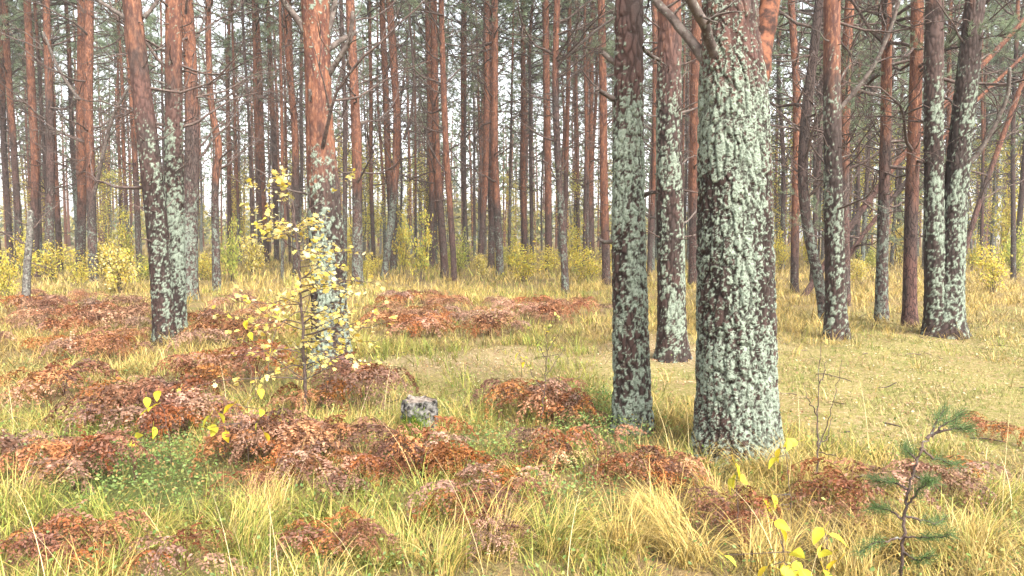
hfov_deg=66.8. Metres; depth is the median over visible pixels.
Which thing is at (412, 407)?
rock
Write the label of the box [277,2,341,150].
pine tree
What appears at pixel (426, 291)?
bracken fern
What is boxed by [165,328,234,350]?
bracken fern
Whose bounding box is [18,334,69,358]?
bracken fern
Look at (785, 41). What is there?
pine tree
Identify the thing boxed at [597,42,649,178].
pine tree
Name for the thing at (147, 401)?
aspen seedling
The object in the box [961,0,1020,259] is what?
pine tree
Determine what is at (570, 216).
birch tree
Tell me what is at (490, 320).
bracken fern
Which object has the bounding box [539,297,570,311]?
bracken fern
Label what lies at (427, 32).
pine tree
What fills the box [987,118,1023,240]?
birch tree
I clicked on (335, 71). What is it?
pine tree
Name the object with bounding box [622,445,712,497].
bracken fern
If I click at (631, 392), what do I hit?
pine tree
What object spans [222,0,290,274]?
pine tree
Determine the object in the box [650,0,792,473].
pine tree
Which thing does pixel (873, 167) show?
pine tree
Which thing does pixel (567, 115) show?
pine tree
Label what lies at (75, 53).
pine tree
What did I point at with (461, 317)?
bracken fern
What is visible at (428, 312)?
bracken fern
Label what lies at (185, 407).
bracken fern
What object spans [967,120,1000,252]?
birch tree
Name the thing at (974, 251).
yellow shrub
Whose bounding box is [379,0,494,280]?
pine tree
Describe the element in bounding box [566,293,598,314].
bracken fern
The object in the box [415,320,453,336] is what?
bracken fern
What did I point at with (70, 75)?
pine tree
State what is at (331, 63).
pine tree
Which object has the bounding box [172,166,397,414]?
sapling
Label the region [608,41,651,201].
pine tree
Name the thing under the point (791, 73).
pine tree
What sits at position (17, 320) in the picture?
bracken fern
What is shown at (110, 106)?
pine tree
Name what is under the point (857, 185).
pine tree
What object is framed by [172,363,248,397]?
bracken fern
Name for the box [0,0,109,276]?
pine tree
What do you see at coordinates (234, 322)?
bracken fern
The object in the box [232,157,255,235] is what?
birch tree
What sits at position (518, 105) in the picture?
pine tree
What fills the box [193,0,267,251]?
pine tree
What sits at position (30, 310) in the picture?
bracken fern
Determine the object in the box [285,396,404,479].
bracken fern
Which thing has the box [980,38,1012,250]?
pine tree
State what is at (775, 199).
pine tree
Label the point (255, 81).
pine tree
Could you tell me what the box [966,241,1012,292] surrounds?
yellow shrub
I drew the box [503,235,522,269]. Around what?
yellow shrub
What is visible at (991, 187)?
pine tree
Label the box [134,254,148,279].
yellow shrub
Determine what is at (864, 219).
pine tree
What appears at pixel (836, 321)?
pine tree
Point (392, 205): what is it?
pine tree
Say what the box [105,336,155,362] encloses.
bracken fern
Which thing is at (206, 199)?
sky
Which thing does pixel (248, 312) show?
bracken fern
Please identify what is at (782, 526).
aspen seedling
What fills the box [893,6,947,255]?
pine tree
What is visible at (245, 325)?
aspen seedling
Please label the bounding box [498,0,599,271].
pine tree
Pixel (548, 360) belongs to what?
bare sapling
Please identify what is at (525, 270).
yellow shrub
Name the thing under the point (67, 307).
bracken fern
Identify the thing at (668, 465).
bracken fern
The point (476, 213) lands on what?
birch tree
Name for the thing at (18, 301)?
bracken fern
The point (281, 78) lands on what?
pine tree
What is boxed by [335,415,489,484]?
bracken fern
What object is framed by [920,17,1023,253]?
pine tree
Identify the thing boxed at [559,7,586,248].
pine tree
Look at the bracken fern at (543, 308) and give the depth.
13.35 m
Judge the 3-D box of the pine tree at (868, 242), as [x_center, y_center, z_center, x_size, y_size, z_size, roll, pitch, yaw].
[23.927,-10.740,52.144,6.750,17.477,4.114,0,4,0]
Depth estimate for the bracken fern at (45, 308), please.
14.13 m
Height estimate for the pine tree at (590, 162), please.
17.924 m
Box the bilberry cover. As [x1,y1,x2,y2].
[0,350,1023,575]
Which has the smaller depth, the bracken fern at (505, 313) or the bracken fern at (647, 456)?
the bracken fern at (647, 456)
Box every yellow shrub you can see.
[0,248,21,296]
[9,226,39,278]
[21,239,80,280]
[64,249,103,285]
[83,233,125,275]
[89,239,146,292]
[114,205,135,267]
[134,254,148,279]
[198,251,223,279]
[208,213,242,281]
[236,233,268,273]
[347,214,351,269]
[363,254,382,278]
[391,204,415,273]
[401,200,434,281]
[434,242,450,267]
[447,225,477,272]
[470,250,488,276]
[485,243,507,262]
[502,238,560,281]
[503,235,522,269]
[530,245,560,273]
[566,219,597,271]
[568,247,610,280]
[598,236,611,272]
[773,227,790,271]
[799,215,818,268]
[850,255,873,283]
[855,241,875,269]
[889,216,903,268]
[966,230,982,269]
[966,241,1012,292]
[990,184,1023,264]
[996,217,1023,275]
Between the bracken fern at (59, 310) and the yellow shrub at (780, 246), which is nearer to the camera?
the bracken fern at (59, 310)
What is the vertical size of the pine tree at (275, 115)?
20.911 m
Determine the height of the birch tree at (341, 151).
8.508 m
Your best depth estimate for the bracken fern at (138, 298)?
14.42 m
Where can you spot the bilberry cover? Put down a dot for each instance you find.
(173, 454)
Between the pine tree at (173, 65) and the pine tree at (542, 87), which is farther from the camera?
the pine tree at (542, 87)
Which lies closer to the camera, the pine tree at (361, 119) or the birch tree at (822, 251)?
the birch tree at (822, 251)
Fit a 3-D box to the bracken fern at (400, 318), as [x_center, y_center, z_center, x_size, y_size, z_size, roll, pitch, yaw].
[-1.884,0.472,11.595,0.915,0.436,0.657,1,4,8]
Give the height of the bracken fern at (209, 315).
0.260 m
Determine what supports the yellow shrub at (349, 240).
on the ground at (856, 412)
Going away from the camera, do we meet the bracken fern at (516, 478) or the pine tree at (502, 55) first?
the bracken fern at (516, 478)
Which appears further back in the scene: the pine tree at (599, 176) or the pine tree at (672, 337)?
the pine tree at (599, 176)
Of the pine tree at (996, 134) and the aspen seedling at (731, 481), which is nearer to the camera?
the aspen seedling at (731, 481)
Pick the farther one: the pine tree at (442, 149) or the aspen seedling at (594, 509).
the pine tree at (442, 149)
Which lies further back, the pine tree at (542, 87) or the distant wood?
the distant wood
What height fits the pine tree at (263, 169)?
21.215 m
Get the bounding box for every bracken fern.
[0,295,35,312]
[0,317,35,329]
[0,331,19,344]
[0,341,126,412]
[0,416,146,495]
[0,427,74,479]
[0,428,112,482]
[0,518,103,575]
[1,296,39,311]
[3,307,54,325]
[6,311,52,327]
[10,321,58,333]
[10,515,120,575]
[16,286,47,295]
[16,429,159,501]
[17,294,72,311]
[17,299,65,310]
[18,292,47,309]
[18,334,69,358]
[18,358,117,398]
[22,301,52,311]
[28,499,155,575]
[34,306,60,313]
[36,296,73,311]
[36,310,97,338]
[38,329,105,358]
[38,335,81,355]
[39,369,195,429]
[43,307,74,318]
[49,295,90,308]
[51,300,118,318]
[53,334,131,362]
[53,380,173,435]
[61,305,125,331]
[64,300,136,332]
[64,310,121,323]
[65,378,174,434]
[66,288,107,299]
[68,291,95,304]
[69,325,137,363]
[71,318,110,331]
[74,293,105,309]
[86,326,145,349]
[94,306,151,328]
[94,395,233,441]
[99,316,150,329]
[100,290,148,309]
[100,295,150,309]
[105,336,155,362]
[107,369,219,408]
[114,326,151,343]
[116,302,150,325]
[116,375,242,437]
[119,508,254,575]
[137,395,247,449]
[148,349,242,377]
[162,354,230,382]
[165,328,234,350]
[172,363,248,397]
[177,319,233,343]
[187,304,231,323]
[188,339,291,377]
[189,405,341,476]
[194,310,226,323]
[194,316,261,341]
[195,302,235,321]
[199,404,301,462]
[202,335,306,391]
[203,444,324,498]
[205,299,229,308]
[207,290,258,311]
[207,402,312,460]
[215,318,285,341]
[222,415,354,460]
[225,419,346,484]
[228,312,298,340]
[230,308,270,318]
[232,289,260,297]
[232,308,276,319]
[247,299,295,317]
[261,382,349,417]
[268,506,407,565]
[271,416,367,469]
[272,415,356,463]
[279,440,379,507]
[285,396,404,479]
[292,446,415,513]
[296,524,381,569]
[302,369,393,413]
[311,345,382,387]
[315,356,392,387]
[317,362,421,412]
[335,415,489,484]
[341,435,441,493]
[354,309,411,332]
[361,300,402,315]
[361,308,412,324]
[361,418,472,480]
[375,293,407,305]
[375,309,399,322]
[378,290,412,305]
[386,312,455,339]
[386,317,445,336]
[388,307,429,319]
[390,292,422,305]
[397,435,501,483]
[399,439,477,481]
[401,303,446,316]
[402,314,454,332]
[402,469,526,530]
[403,310,442,326]
[405,289,445,302]
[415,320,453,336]
[418,293,448,301]
[422,297,440,306]
[426,292,468,306]
[431,295,473,309]
[435,302,462,315]
[439,311,457,319]
[440,463,561,521]
[444,310,472,323]
[446,498,529,563]
[447,493,543,548]
[448,311,470,320]
[452,322,494,340]
[456,308,513,328]
[462,313,522,338]
[463,452,530,494]
[465,377,577,420]
[470,306,507,315]
[471,310,520,323]
[473,321,508,335]
[479,376,583,429]
[481,295,508,303]
[485,298,502,306]
[489,299,534,313]
[491,320,532,332]
[496,376,597,428]
[500,427,579,473]
[507,294,551,309]
[509,306,537,316]
[510,422,610,484]
[517,302,565,322]
[517,304,553,317]
[526,312,558,323]
[533,299,580,323]
[535,298,568,306]
[535,394,610,426]
[538,447,597,470]
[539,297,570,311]
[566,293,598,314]
[567,295,598,304]
[576,452,642,487]
[591,443,679,492]
[592,303,612,311]
[613,424,646,455]
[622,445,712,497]
[626,446,700,494]
[637,455,717,490]
[658,458,716,489]
[675,485,789,543]
[683,494,766,543]
[775,457,947,535]
[775,466,885,533]
[876,453,1000,516]
[896,454,1016,513]
[952,410,987,427]
[952,416,989,436]
[977,424,1023,446]
[980,420,1019,442]
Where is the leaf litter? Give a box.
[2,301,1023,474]
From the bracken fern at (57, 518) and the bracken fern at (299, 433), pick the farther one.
the bracken fern at (299, 433)
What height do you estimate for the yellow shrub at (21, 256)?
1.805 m
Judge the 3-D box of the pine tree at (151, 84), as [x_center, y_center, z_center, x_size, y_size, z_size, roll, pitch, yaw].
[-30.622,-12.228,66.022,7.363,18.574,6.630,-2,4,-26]
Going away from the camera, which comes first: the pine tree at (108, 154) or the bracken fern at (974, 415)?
the bracken fern at (974, 415)
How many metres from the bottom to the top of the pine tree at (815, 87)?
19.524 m
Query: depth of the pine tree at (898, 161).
18.75 m
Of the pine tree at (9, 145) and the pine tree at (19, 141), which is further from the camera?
the pine tree at (9, 145)
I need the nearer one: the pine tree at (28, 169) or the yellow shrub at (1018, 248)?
the yellow shrub at (1018, 248)
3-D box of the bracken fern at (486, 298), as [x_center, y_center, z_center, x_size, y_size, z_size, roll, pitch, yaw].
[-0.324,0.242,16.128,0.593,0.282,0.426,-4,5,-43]
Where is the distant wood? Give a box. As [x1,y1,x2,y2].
[0,66,1023,248]
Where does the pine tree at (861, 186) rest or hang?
on the ground at (856, 412)
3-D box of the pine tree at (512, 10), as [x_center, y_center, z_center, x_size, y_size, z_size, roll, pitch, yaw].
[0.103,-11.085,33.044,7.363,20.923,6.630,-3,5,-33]
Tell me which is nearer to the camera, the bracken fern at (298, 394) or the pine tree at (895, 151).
the bracken fern at (298, 394)
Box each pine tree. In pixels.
[0,0,99,273]
[0,0,103,271]
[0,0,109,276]
[0,0,120,279]
[0,0,122,270]
[0,0,163,206]
[0,3,76,267]
[2,0,154,281]
[2,2,43,241]
[3,31,43,247]
[6,7,40,265]
[8,1,98,252]
[9,2,76,264]
[9,3,72,209]
[10,1,72,176]
[10,91,69,189]
[11,29,64,236]
[11,56,37,212]
[13,1,104,179]
[16,44,69,250]
[17,26,93,175]
[29,0,127,275]
[33,7,111,255]
[37,0,104,235]
[51,5,123,198]
[52,18,109,210]
[57,7,130,251]
[63,0,302,299]
[64,15,118,238]
[71,0,153,262]
[71,0,156,251]
[71,0,258,345]
[74,38,119,243]
[93,1,163,250]
[93,27,130,208]
[94,0,156,247]
[94,0,164,278]
[94,0,301,336]
[105,36,184,144]
[109,14,182,153]
[112,23,183,191]
[113,0,183,176]
[142,0,220,150]
[142,1,224,164]
[147,0,294,261]
[154,0,284,291]
[182,8,225,251]
[182,48,221,214]
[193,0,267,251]
[195,0,258,267]
[197,0,304,264]
[197,46,242,214]
[198,56,246,216]
[199,35,249,250]
[202,23,264,252]
[204,0,289,263]
[213,0,279,251]
[213,0,338,275]
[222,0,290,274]
[222,0,303,262]
[223,0,301,264]
[229,4,304,252]
[233,0,337,228]
[236,26,293,219]
[240,0,356,266]
[243,0,303,257]
[251,0,441,371]
[259,0,427,285]
[262,0,295,278]
[263,21,303,250]
[264,33,305,215]
[266,0,354,198]
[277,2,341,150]
[283,68,308,250]
[288,4,363,170]
[293,1,359,181]
[293,5,366,150]
[295,27,341,199]
[299,0,377,277]
[304,28,363,136]
[330,0,391,250]
[331,0,477,277]
[331,4,391,253]
[332,6,381,249]
[335,45,392,211]
[336,38,392,221]
[344,0,430,270]
[344,1,413,252]
[345,0,415,265]
[348,0,425,246]
[355,0,423,261]
[361,28,425,245]
[362,0,451,256]
[364,0,476,256]
[366,0,482,277]
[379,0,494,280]
[382,64,423,248]
[385,0,466,268]
[385,0,503,263]
[387,0,426,253]
[399,60,458,235]
[400,0,469,266]
[400,36,441,249]
[401,0,532,219]
[401,25,468,202]
[405,19,468,214]
[412,0,506,267]
[418,0,526,276]
[428,0,532,272]
[437,47,459,249]
[438,37,477,248]
[444,0,533,269]
[445,0,516,268]
[447,0,514,256]
[447,2,520,255]
[448,20,510,240]
[448,23,505,210]
[450,0,561,268]
[452,0,564,192]
[456,0,541,216]
[456,50,515,249]
[457,1,575,262]
[475,7,552,254]
[475,16,580,236]
[479,0,597,267]
[482,0,614,233]
[487,0,614,293]
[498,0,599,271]
[501,2,647,260]
[501,9,542,206]
[502,5,583,200]
[503,43,559,215]
[515,0,649,258]
[516,0,579,192]
[519,46,565,250]
[522,0,655,284]
[532,1,581,253]
[532,1,586,256]
[533,0,613,254]
[533,70,583,249]
[535,3,651,170]
[539,1,613,214]
[550,23,607,246]
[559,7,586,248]
[559,50,608,210]
[562,0,598,268]
[562,0,651,266]
[564,0,691,147]
[571,0,651,218]
[580,3,687,252]
[580,31,646,215]
[581,2,650,180]
[581,2,651,182]
[588,4,615,252]
[591,0,690,275]
[594,0,666,435]
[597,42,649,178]
[603,0,697,362]
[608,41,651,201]
[611,18,685,259]
[643,0,759,285]
[643,1,687,269]
[643,11,688,240]
[644,4,701,201]
[644,38,651,190]
[644,61,688,136]
[649,3,689,260]
[649,16,688,164]
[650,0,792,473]
[650,2,702,263]
[653,0,945,321]
[681,0,690,211]
[685,0,876,268]
[759,3,806,195]
[768,0,922,281]
[768,1,814,253]
[768,20,804,249]
[769,66,792,145]
[770,0,986,306]
[770,2,810,210]
[771,0,905,292]
[772,0,974,339]
[772,0,983,201]
[775,2,871,207]
[777,1,871,257]
[779,54,1023,262]
[780,0,1023,326]
[781,0,946,271]
[783,16,856,257]
[785,0,920,208]
[785,6,892,179]
[802,17,1023,296]
[811,4,878,248]
[820,0,1018,339]
[820,0,1023,320]
[841,0,877,266]
[842,0,907,218]
[842,1,910,255]
[849,22,897,219]
[851,0,875,252]
[854,1,907,252]
[854,5,944,215]
[856,76,897,242]
[857,0,1023,207]
[869,0,1004,157]
[871,0,1012,268]
[873,0,924,266]
[875,0,1021,175]
[876,10,921,263]
[878,59,905,250]
[879,32,909,249]
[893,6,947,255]
[894,0,964,152]
[903,17,946,246]
[905,55,997,202]
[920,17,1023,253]
[943,0,1023,279]
[944,0,1023,273]
[945,11,1015,258]
[951,73,1005,251]
[952,8,1010,255]
[958,1,1008,268]
[960,0,1021,258]
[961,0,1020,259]
[973,4,1023,144]
[974,40,1021,240]
[974,58,994,247]
[976,9,1019,244]
[977,54,1019,251]
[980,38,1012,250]
[985,1,1023,151]
[986,0,1021,242]
[989,0,1023,258]
[995,0,1023,161]
[995,13,1019,88]
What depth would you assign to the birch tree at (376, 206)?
46.55 m
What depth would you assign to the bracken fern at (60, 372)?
6.95 m
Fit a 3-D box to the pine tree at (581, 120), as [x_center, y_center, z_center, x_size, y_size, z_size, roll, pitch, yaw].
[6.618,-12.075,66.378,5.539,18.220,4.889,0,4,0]
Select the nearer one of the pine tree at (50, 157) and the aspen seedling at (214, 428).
the aspen seedling at (214, 428)
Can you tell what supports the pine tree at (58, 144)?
on the ground at (856, 412)
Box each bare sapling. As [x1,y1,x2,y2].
[521,312,567,426]
[803,346,845,478]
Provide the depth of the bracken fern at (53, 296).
15.06 m
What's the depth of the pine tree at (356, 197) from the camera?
22.37 m
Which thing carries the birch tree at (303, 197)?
on the ground at (856, 412)
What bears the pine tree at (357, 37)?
on the ground at (856, 412)
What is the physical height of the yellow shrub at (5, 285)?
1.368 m
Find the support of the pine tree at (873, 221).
on the ground at (856, 412)
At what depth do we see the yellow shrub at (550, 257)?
29.73 m
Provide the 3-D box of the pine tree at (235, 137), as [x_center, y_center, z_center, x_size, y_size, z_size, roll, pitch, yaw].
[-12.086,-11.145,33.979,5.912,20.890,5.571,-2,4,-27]
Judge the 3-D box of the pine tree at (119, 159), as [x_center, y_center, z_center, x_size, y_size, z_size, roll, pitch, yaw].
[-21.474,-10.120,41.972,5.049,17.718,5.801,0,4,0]
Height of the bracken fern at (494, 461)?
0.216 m
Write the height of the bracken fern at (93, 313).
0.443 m
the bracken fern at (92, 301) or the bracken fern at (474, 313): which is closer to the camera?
the bracken fern at (474, 313)
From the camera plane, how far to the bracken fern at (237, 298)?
14.53 m
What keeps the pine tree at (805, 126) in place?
on the ground at (856, 412)
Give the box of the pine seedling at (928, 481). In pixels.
[847,395,986,575]
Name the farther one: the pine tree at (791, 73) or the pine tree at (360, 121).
the pine tree at (360, 121)
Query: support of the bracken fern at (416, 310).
on the ground at (856, 412)
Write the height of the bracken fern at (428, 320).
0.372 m
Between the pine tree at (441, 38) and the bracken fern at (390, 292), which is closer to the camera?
the bracken fern at (390, 292)
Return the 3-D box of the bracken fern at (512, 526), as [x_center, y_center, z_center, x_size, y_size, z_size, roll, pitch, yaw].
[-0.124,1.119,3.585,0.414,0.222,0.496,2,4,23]
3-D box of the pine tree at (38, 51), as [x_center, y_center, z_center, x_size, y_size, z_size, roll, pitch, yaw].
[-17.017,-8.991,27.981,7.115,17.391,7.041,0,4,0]
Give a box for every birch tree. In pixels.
[0,157,30,237]
[20,180,62,244]
[86,151,114,234]
[96,168,130,261]
[117,155,147,251]
[198,174,210,250]
[220,169,254,243]
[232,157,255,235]
[280,151,307,249]
[335,131,385,252]
[336,152,351,226]
[338,150,383,262]
[347,146,387,255]
[367,131,406,253]
[384,164,414,246]
[402,149,437,246]
[412,165,448,239]
[437,157,459,249]
[460,176,488,240]
[499,171,529,247]
[511,178,540,251]
[552,161,583,260]
[568,167,583,250]
[594,159,611,234]
[770,93,821,260]
[808,94,866,259]
[850,114,901,250]
[874,121,923,260]
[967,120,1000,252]
[968,129,1023,259]
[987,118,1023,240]
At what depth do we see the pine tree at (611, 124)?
67.70 m
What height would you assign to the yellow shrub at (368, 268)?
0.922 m
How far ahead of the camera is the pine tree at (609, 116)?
48.75 m
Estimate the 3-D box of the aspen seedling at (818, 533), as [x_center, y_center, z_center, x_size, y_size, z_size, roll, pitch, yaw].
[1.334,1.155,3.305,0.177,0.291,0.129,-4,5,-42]
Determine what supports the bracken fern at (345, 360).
on the ground at (856, 412)
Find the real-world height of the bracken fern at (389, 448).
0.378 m
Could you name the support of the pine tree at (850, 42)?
on the ground at (856, 412)
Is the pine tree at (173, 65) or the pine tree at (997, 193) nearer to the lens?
the pine tree at (173, 65)
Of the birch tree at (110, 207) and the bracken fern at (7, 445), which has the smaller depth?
the bracken fern at (7, 445)
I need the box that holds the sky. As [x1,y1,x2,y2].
[0,0,1023,237]
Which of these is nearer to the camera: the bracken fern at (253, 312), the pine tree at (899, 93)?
the bracken fern at (253, 312)
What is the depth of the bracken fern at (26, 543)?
3.34 m
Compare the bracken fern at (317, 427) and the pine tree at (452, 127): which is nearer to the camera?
the bracken fern at (317, 427)
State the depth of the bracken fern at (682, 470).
4.33 m
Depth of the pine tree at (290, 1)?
29.14 m
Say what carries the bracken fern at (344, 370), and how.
on the ground at (856, 412)
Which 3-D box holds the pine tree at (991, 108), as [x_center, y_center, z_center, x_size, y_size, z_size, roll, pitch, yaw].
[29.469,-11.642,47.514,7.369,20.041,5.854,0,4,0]
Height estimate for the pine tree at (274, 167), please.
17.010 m
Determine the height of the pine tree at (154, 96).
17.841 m
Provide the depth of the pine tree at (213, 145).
71.61 m
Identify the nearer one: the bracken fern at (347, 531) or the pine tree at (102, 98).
the bracken fern at (347, 531)
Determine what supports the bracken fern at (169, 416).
on the ground at (856, 412)
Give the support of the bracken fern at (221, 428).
on the ground at (856, 412)
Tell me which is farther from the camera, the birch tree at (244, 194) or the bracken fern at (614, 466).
the birch tree at (244, 194)
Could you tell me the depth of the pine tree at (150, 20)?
40.72 m
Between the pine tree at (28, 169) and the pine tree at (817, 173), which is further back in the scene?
the pine tree at (28, 169)
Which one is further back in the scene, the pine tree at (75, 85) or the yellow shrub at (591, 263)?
the pine tree at (75, 85)
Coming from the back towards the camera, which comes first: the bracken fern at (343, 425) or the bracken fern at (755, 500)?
the bracken fern at (343, 425)
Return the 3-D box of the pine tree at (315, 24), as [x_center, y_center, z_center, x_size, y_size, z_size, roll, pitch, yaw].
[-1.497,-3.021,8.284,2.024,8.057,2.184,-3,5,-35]
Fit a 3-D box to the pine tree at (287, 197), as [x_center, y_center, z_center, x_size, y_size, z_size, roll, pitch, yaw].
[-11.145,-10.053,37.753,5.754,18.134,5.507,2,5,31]
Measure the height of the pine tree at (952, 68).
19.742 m
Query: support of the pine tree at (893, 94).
on the ground at (856, 412)
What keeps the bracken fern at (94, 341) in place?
on the ground at (856, 412)
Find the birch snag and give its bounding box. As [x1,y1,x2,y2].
[0,195,67,308]
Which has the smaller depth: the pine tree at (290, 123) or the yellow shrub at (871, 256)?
the yellow shrub at (871, 256)
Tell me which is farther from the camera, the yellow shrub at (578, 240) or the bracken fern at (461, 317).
the yellow shrub at (578, 240)
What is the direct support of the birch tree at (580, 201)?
on the ground at (856, 412)
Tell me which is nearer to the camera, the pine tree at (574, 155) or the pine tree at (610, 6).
the pine tree at (610, 6)
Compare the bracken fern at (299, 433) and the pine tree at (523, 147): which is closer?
the bracken fern at (299, 433)
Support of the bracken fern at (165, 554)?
on the ground at (856, 412)
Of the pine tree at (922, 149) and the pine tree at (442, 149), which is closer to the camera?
the pine tree at (922, 149)
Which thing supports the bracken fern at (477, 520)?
on the ground at (856, 412)
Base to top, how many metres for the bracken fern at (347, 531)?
0.244 m
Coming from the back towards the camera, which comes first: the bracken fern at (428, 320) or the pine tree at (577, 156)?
the pine tree at (577, 156)
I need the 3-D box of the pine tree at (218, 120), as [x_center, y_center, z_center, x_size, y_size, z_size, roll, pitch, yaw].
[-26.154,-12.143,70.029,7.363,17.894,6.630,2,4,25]
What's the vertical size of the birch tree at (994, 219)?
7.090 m
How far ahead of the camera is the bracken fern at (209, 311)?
11.83 m
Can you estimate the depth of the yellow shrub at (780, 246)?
31.04 m
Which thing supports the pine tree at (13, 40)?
on the ground at (856, 412)
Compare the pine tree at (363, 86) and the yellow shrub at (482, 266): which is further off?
the pine tree at (363, 86)
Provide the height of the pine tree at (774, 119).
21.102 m
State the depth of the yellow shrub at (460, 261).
29.16 m
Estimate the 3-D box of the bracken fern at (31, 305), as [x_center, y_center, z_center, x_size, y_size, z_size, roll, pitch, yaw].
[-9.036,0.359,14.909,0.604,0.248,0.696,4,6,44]
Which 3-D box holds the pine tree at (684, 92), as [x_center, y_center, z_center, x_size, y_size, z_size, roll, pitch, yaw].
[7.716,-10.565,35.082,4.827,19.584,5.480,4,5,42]
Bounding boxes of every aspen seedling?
[124,389,171,463]
[202,385,269,467]
[243,316,254,339]
[515,351,524,383]
[579,504,609,520]
[719,518,812,575]
[728,456,747,551]
[760,438,801,527]
[812,521,847,575]
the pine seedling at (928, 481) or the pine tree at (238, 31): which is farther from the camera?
the pine tree at (238, 31)
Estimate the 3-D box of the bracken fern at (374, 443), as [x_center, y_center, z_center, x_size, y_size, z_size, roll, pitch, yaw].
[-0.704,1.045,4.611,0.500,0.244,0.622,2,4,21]
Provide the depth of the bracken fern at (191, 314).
11.87 m
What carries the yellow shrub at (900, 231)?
on the ground at (856, 412)
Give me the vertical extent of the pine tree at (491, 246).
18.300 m
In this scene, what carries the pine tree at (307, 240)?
on the ground at (856, 412)
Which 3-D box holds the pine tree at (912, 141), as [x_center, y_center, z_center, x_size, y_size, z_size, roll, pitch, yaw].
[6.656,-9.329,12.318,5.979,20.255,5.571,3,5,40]
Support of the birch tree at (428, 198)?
on the ground at (856, 412)
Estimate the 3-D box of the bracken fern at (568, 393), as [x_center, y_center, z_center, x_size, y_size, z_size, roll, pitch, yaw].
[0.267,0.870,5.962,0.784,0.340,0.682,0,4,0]
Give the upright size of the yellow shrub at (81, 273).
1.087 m
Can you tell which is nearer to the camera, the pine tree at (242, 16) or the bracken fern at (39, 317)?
the bracken fern at (39, 317)
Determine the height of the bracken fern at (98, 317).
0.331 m
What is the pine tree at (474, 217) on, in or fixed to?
on the ground at (856, 412)
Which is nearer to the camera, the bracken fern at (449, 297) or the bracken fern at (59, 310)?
the bracken fern at (59, 310)
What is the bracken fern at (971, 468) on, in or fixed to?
on the ground at (856, 412)
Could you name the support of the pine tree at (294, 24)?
on the ground at (856, 412)
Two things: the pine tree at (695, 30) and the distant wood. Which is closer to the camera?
the pine tree at (695, 30)
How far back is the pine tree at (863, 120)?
47.58 m
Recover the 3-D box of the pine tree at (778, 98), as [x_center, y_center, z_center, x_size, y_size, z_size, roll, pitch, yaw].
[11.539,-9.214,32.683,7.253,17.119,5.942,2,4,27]
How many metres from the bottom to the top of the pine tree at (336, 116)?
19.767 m
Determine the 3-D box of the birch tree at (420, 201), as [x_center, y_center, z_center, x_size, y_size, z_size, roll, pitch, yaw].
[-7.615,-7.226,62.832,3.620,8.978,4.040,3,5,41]
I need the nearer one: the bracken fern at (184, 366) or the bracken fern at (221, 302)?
the bracken fern at (184, 366)
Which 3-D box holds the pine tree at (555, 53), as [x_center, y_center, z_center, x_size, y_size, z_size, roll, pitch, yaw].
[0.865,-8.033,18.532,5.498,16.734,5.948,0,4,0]
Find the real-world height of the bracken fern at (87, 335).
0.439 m
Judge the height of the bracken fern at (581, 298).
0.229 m
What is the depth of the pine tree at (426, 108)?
60.51 m
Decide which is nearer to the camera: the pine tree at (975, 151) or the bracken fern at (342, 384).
the bracken fern at (342, 384)
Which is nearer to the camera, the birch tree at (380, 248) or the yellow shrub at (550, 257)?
the yellow shrub at (550, 257)
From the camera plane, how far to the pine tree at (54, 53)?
59.95 m
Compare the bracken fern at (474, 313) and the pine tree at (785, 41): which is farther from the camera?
the pine tree at (785, 41)
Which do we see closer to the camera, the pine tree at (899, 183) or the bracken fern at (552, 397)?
the bracken fern at (552, 397)
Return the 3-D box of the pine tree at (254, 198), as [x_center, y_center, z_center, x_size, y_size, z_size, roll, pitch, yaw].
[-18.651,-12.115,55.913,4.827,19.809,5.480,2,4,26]
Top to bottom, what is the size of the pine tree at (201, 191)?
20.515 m
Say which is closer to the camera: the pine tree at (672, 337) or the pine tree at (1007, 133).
the pine tree at (672, 337)
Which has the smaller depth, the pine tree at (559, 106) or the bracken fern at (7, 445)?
the bracken fern at (7, 445)
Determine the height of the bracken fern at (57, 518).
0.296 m
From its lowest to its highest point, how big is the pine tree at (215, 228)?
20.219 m
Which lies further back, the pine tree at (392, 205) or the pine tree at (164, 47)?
the pine tree at (164, 47)
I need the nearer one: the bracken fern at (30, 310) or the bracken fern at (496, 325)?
the bracken fern at (496, 325)
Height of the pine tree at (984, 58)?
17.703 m
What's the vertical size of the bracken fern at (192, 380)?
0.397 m
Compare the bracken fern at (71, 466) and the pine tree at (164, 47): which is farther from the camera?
the pine tree at (164, 47)
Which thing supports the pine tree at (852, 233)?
on the ground at (856, 412)
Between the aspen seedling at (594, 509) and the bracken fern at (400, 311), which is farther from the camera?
the bracken fern at (400, 311)
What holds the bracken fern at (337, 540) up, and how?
on the ground at (856, 412)
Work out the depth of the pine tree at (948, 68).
26.41 m
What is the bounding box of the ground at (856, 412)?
[0,238,1023,575]
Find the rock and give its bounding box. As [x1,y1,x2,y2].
[400,395,438,437]
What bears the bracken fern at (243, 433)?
on the ground at (856, 412)
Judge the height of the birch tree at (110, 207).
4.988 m
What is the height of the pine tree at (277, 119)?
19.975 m
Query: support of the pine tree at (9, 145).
on the ground at (856, 412)
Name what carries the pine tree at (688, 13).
on the ground at (856, 412)
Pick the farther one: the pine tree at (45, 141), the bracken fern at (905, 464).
the pine tree at (45, 141)
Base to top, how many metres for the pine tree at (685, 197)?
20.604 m
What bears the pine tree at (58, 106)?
on the ground at (856, 412)
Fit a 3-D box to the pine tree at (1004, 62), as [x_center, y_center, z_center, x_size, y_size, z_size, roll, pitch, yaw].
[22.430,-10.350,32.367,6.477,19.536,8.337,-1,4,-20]
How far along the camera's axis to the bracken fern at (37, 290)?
17.40 m
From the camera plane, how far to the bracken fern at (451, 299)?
15.06 m

